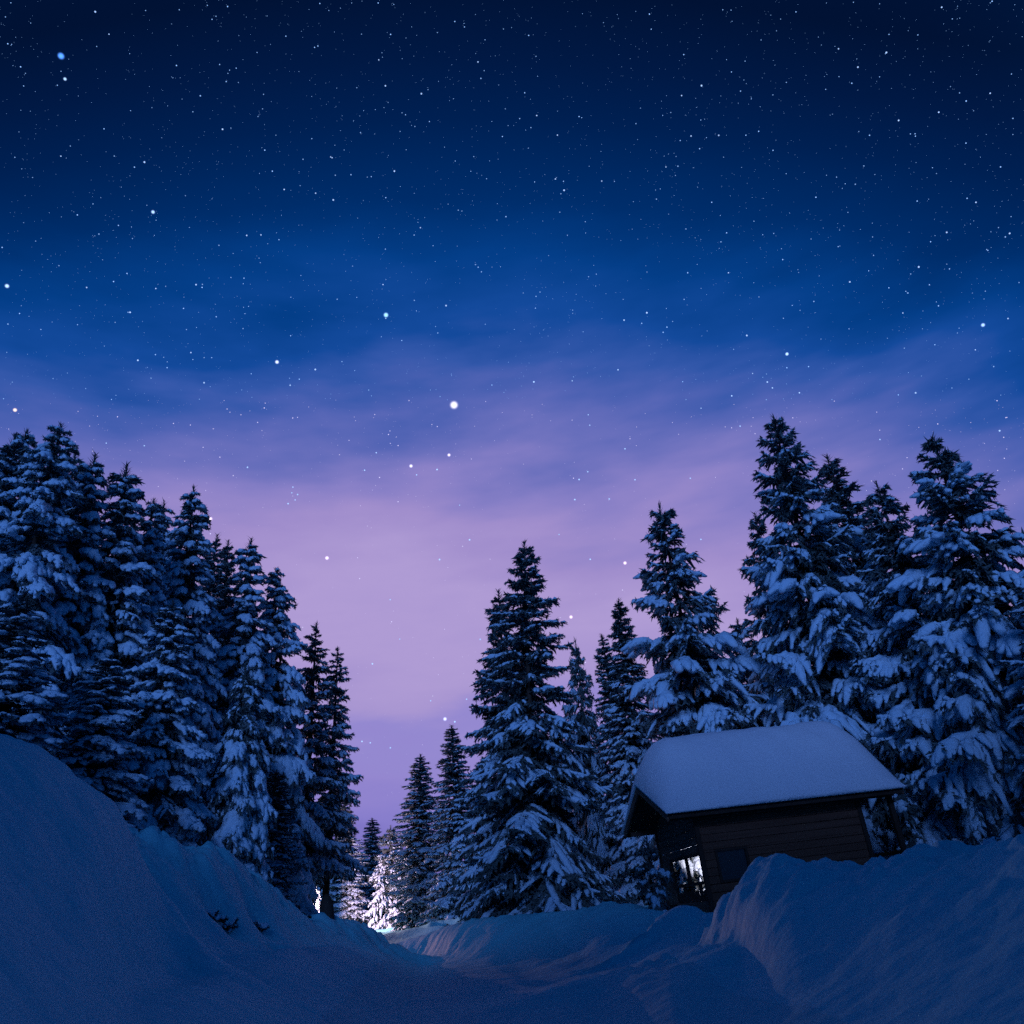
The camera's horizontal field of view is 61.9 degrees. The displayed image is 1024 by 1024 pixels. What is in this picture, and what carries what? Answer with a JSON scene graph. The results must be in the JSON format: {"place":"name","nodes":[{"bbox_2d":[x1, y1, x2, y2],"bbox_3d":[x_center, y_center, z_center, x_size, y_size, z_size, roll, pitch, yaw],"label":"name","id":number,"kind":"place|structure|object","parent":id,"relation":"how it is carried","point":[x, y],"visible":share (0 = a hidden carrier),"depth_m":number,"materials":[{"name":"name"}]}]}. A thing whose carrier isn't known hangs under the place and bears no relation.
{"place":"outdoors","nodes":[
{"label":"outdoors","id":0,"kind":"place"},
{"bbox_2d":[0,734,1023,1023],"bbox_3d":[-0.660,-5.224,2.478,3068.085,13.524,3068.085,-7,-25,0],"label":"snow ground","id":1,"kind":"structure","parent":0,"point":[104,916],"depth_m":6.66,"materials":[{"name":"white snow"}]},
{"bbox_2d":[0,432,39,648],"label":"spruce tree","id":2,"kind":"object","parent":1,"relation":"on","point":[9,465],"visible":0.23,"depth_m":21.89,"materials":[{"name":"green plant"}]},
{"bbox_2d":[9,428,38,545],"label":"spruce tree","id":3,"kind":"object","parent":1,"relation":"on","point":[27,439],"visible":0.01,"depth_m":25.64,"materials":[{"name":"green plant"}]},
{"bbox_2d":[0,594,73,758],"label":"spruce tree","id":4,"kind":"object","parent":1,"relation":"on","point":[36,722],"visible":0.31,"depth_m":16.08,"materials":[{"name":"green plant"}]},
{"bbox_2d":[0,421,89,751],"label":"spruce tree","id":5,"kind":"object","parent":1,"relation":"on","point":[32,573],"visible":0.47,"depth_m":20.82,"materials":[{"name":"green plant"}]},
{"bbox_2d":[60,454,96,603],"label":"spruce tree","id":6,"kind":"object","parent":1,"relation":"on","point":[77,460],"visible":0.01,"depth_m":26.07,"materials":[{"name":"green plant"}]},
{"bbox_2d":[40,449,119,729],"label":"spruce tree","id":7,"kind":"object","parent":1,"relation":"on","point":[87,522],"visible":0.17,"depth_m":22.64,"materials":[{"name":"green plant"}]},
{"bbox_2d":[48,654,153,831],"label":"spruce tree","id":8,"kind":"object","parent":1,"relation":"on","point":[93,753],"visible":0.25,"depth_m":18.04,"materials":[{"name":"green plant"}]},
{"bbox_2d":[57,461,162,759],"bbox_3d":[-10.627,5.089,21.750,4.067,14.612,4.230,17,-33,-39],"label":"spruce tree","id":9,"kind":"object","parent":1,"relation":"on","point":[122,641],"visible":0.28,"depth_m":22.97,"materials":[{"name":"green plant"}]},
{"bbox_2d":[125,497,183,756],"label":"spruce tree","id":10,"kind":"object","parent":1,"relation":"on","point":[154,546],"visible":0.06,"depth_m":25.76,"materials":[{"name":"green plant"}]},
{"bbox_2d":[142,497,178,573],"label":"spruce tree","id":11,"kind":"object","parent":1,"relation":"on","point":[169,521],"visible":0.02,"depth_m":29.78,"materials":[{"name":"green plant"}]},
{"bbox_2d":[116,598,217,847],"bbox_3d":[-8.661,6.709,19.993,3.469,10.029,3.643,-23,-32,37],"label":"spruce tree","id":12,"kind":"object","parent":1,"relation":"on","point":[165,707],"visible":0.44,"depth_m":20.49,"materials":[{"name":"green plant"}]},
{"bbox_2d":[160,484,227,845],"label":"spruce tree","id":13,"kind":"object","parent":1,"relation":"on","point":[180,578],"visible":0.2,"depth_m":26.82,"materials":[{"name":"green plant"}]},
{"bbox_2d":[192,533,227,707],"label":"spruce tree","id":14,"kind":"object","parent":1,"relation":"on","point":[218,569],"visible":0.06,"depth_m":31.39,"materials":[{"name":"green plant"}]},
{"bbox_2d":[206,910,228,923],"bbox_3d":[-4.782,6.446,13.526,0.591,0.279,0.556,14,-33,-38],"label":"shrub","id":15,"kind":"object","parent":1,"relation":"on","point":[217,917],"visible":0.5,"depth_m":13.51,"materials":[{"name":"green plant"}]},
{"bbox_2d":[211,538,238,646],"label":"spruce tree","id":16,"kind":"object","parent":1,"relation":"on","point":[228,569],"visible":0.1,"depth_m":33.53,"materials":[{"name":"green plant"}]},
{"bbox_2d":[222,917,238,933],"bbox_3d":[-4.630,6.701,13.792,0.390,0.253,0.428,-27,-31,35],"label":"shrub","id":17,"kind":"object","parent":1,"relation":"on","point":[231,926],"visible":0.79,"depth_m":13.74,"materials":[{"name":"green plant"}]},
{"bbox_2d":[195,664,280,883],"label":"spruce tree","id":18,"kind":"object","parent":1,"relation":"on","point":[243,810],"visible":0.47,"depth_m":21.26,"materials":[{"name":"white plant"}]},
{"bbox_2d":[199,536,288,795],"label":"spruce tree","id":19,"kind":"object","parent":1,"relation":"on","point":[246,646],"visible":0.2,"depth_m":29.05,"materials":[{"name":"green plant"}]},
{"bbox_2d":[253,920,269,931],"bbox_3d":[-4.591,7.331,15.050,0.521,0.264,0.570,-28,-32,37],"label":"shrub","id":20,"kind":"object","parent":1,"relation":"on","point":[262,927],"visible":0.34,"depth_m":15.00,"materials":[{"name":"green plant"}]},
{"bbox_2d":[264,769,310,914],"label":"spruce tree","id":21,"kind":"object","parent":1,"relation":"on","point":[283,880],"visible":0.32,"depth_m":24.36,"materials":[{"name":"green plant"}]},
{"bbox_2d":[257,567,327,915],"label":"spruce tree","id":22,"kind":"object","parent":1,"relation":"on","point":[285,680],"visible":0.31,"depth_m":29.44,"materials":[{"name":"green plant"}]},
{"bbox_2d":[315,887,320,911],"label":"spruce tree","id":23,"kind":"object","parent":1,"relation":"on","point":[317,905],"visible":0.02,"depth_m":50.65,"materials":[{"name":"white plant"}]},
{"bbox_2d":[293,622,353,889],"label":"spruce tree","id":24,"kind":"object","parent":1,"relation":"on","point":[319,814],"visible":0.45,"depth_m":32.28,"materials":[{"name":"green plant"}]},
{"bbox_2d":[316,836,336,910],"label":"spruce tree","id":25,"kind":"object","parent":1,"relation":"on","point":[319,889],"visible":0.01,"depth_m":58.66,"materials":[{"name":"green plant"}]},
{"bbox_2d":[320,894,334,919],"bbox_3d":[-4.311,9.316,19.804,0.385,0.828,0.392,-7,-25,0],"label":"tree stump","id":26,"kind":"object","parent":1,"relation":"on","point":[326,906],"visible":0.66,"depth_m":19.76,"materials":[{"name":"wood"}]},
{"bbox_2d":[308,645,368,897],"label":"spruce tree","id":27,"kind":"object","parent":1,"relation":"on","point":[338,733],"visible":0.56,"depth_m":32.98,"materials":[{"name":"green plant"}]},
{"bbox_2d":[317,804,372,922],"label":"spruce tree","id":28,"kind":"object","parent":1,"relation":"on","point":[343,893],"visible":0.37,"depth_m":56.94,"materials":[{"name":"white plant"}]},
{"bbox_2d":[353,817,386,924],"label":"spruce tree","id":29,"kind":"object","parent":1,"relation":"on","point":[371,848],"visible":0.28,"depth_m":67.60,"materials":[{"name":"green plant"}]},
{"bbox_2d":[362,825,406,929],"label":"spruce tree","id":30,"kind":"object","parent":1,"relation":"on","point":[379,902],"visible":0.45,"depth_m":54.80,"materials":[{"name":"white plant"}]},
{"bbox_2d":[382,753,445,931],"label":"spruce tree","id":31,"kind":"object","parent":1,"relation":"on","point":[413,863],"visible":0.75,"depth_m":46.79,"materials":[{"name":"green plant"}]},
{"bbox_2d":[414,724,477,926],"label":"spruce tree","id":32,"kind":"object","parent":1,"relation":"on","point":[449,822],"visible":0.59,"depth_m":44.11,"materials":[{"name":"green plant"}]},
{"bbox_2d":[451,782,497,908],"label":"spruce tree","id":33,"kind":"object","parent":1,"relation":"on","point":[465,867],"visible":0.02,"depth_m":42.23,"materials":[{"name":"green plant"}]},
{"bbox_2d":[443,588,562,925],"bbox_3d":[-0.192,8.122,26.491,4.329,12.301,4.061,-14,-26,15],"label":"spruce tree","id":34,"kind":"object","parent":1,"relation":"on","point":[486,829],"visible":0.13,"depth_m":26.53,"materials":[{"name":"green plant"}]},
{"bbox_2d":[439,540,637,954],"bbox_3d":[0.639,6.655,23.816,5.217,12.924,5.354,5,-26,-16],"label":"spruce tree","id":35,"kind":"object","parent":1,"relation":"on","point":[536,851],"visible":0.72,"depth_m":22.89,"materials":[{"name":"green plant"}]},
{"bbox_2d":[552,736,583,829],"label":"spruce tree","id":36,"kind":"object","parent":1,"relation":"on","point":[570,810],"depth_m":35.89,"materials":[{"name":"green plant"}]},
{"bbox_2d":[561,638,616,908],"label":"spruce tree","id":37,"kind":"object","parent":1,"relation":"on","point":[593,827],"visible":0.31,"depth_m":30.99,"materials":[{"name":"green plant"}]},
{"bbox_2d":[592,634,656,901],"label":"spruce tree","id":38,"kind":"object","parent":1,"relation":"on","point":[603,663],"visible":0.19,"depth_m":30.11,"materials":[{"name":"green plant"}]},
{"bbox_2d":[598,598,661,905],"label":"spruce tree","id":39,"kind":"object","parent":1,"relation":"on","point":[633,748],"visible":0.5,"depth_m":28.73,"materials":[{"name":"green plant"}]},
{"bbox_2d":[633,835,673,912],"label":"spruce tree","id":40,"kind":"object","parent":1,"relation":"on","point":[656,894],"visible":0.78,"depth_m":15.70,"materials":[{"name":"green plant"}]},
{"bbox_2d":[656,712,704,902],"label":"spruce tree","id":41,"kind":"object","parent":1,"relation":"on","point":[664,735],"visible":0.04,"depth_m":23.56,"materials":[{"name":"green plant"}]},
{"bbox_2d":[620,502,772,892],"bbox_3d":[5.799,6.085,25.137,5.592,14.350,5.693,-22,-29,30],"label":"spruce tree","id":42,"kind":"object","parent":1,"relation":"on","point":[678,682],"visible":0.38,"depth_m":25.27,"materials":[{"name":"green plant"}]},
{"bbox_2d":[690,663,745,728],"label":"spruce tree","id":43,"kind":"object","parent":1,"relation":"on","point":[705,667],"visible":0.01,"depth_m":26.03,"materials":[{"name":"green plant"}]},
{"bbox_2d":[728,617,765,715],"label":"spruce tree","id":44,"kind":"object","parent":1,"relation":"on","point":[737,627],"visible":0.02,"depth_m":32.33,"materials":[{"name":"green plant"}]},
{"bbox_2d":[621,721,906,912],"bbox_3d":[5.363,6.859,18.697,5.120,4.192,3.970,-3,-25,-8],"label":"wooden hut","id":45,"kind":"object","parent":1,"relation":"on","point":[731,805],"visible":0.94,"depth_m":17.41,"materials":[{"name":"brown wood"}]},
{"bbox_2d":[669,853,703,888],"bbox_3d":[3.661,7.490,17.777,0.080,0.580,2.240,-3,-25,-8],"label":"window","id":46,"kind":"structure","parent":45,"relation":"in","point":[685,858],"depth_m":17.78,"materials":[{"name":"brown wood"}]},
{"bbox_2d":[714,846,749,882],"bbox_3d":[4.372,6.952,16.832,0.670,0.620,0.070,-3,-25,-8],"label":"window","id":47,"kind":"structure","parent":45,"relation":"in","point":[732,862],"depth_m":16.84,"materials":[{"name":"black glass"}]},
{"bbox_2d":[740,511,811,725],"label":"spruce tree","id":48,"kind":"object","parent":1,"relation":"on","point":[758,611],"visible":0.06,"depth_m":28.70,"materials":[{"name":"green plant"}]},
{"bbox_2d":[737,414,949,859],"bbox_3d":[8.352,4.018,23.314,5.429,15.205,6.586,-9,-26,11],"label":"spruce tree","id":49,"kind":"object","parent":1,"relation":"on","point":[819,633],"visible":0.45,"depth_m":23.00,"materials":[{"name":"green plant"}]},
{"bbox_2d":[811,454,921,760],"bbox_3d":[10.290,4.341,23.861,5.376,13.594,4.984,-20,-28,26],"label":"spruce tree","id":50,"kind":"object","parent":1,"relation":"on","point":[837,493],"visible":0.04,"depth_m":25.61,"materials":[{"name":"green plant"}]},
{"bbox_2d":[886,766,926,854],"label":"spruce tree","id":51,"kind":"object","parent":1,"relation":"on","point":[906,806],"visible":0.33,"depth_m":18.38,"materials":[{"name":"green plant"}]},
{"bbox_2d":[847,480,997,849],"bbox_3d":[10.252,4.502,20.954,5.043,11.816,4.952,-4,-25,-3],"label":"spruce tree","id":52,"kind":"object","parent":1,"relation":"on","point":[911,720],"visible":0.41,"depth_m":20.78,"materials":[{"name":"green plant"}]},
{"bbox_2d":[886,432,1023,844],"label":"spruce tree","id":53,"kind":"object","parent":1,"relation":"on","point":[982,586],"visible":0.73,"depth_m":19.23,"materials":[{"name":"green plant"}]},
{"bbox_2d":[927,606,1023,845],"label":"spruce tree","id":54,"kind":"object","parent":1,"relation":"on","point":[973,830],"visible":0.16,"depth_m":18.04,"materials":[{"name":"green plant"}]},
{"bbox_2d":[974,800,1001,844],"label":"fir sapling","id":55,"kind":"object","parent":1,"relation":"on","point":[990,838],"visible":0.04,"depth_m":12.83,"materials":[{"name":"green plant"}]},
{"bbox_2d":[994,576,1023,775],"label":"spruce tree","id":56,"kind":"object","parent":1,"relation":"on","point":[1015,718],"visible":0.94,"depth_m":17.13,"materials":[{"name":"green plant"}]},
{"bbox_2d":[0,0,1023,898],"label":"sky","id":57,"kind":"structure","parent":0,"point":[522,488],"materials":[{"name":"blue"}]},
{"bbox_2d":[2,0,1023,748],"bbox_3d":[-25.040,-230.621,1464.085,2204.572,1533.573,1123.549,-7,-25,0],"label":"faint stars","id":58,"kind":"object","parent":57,"relation":"in","point":[536,296],"visible":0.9,"depth_m":1628.92,"materials":[{"name":"white"}]},
{"bbox_2d":[317,912,852,1023],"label":"road","id":59,"kind":"structure","parent":0,"point":[518,969],"depth_m":9.60,"materials":[{"name":"white snow"}]}
]}

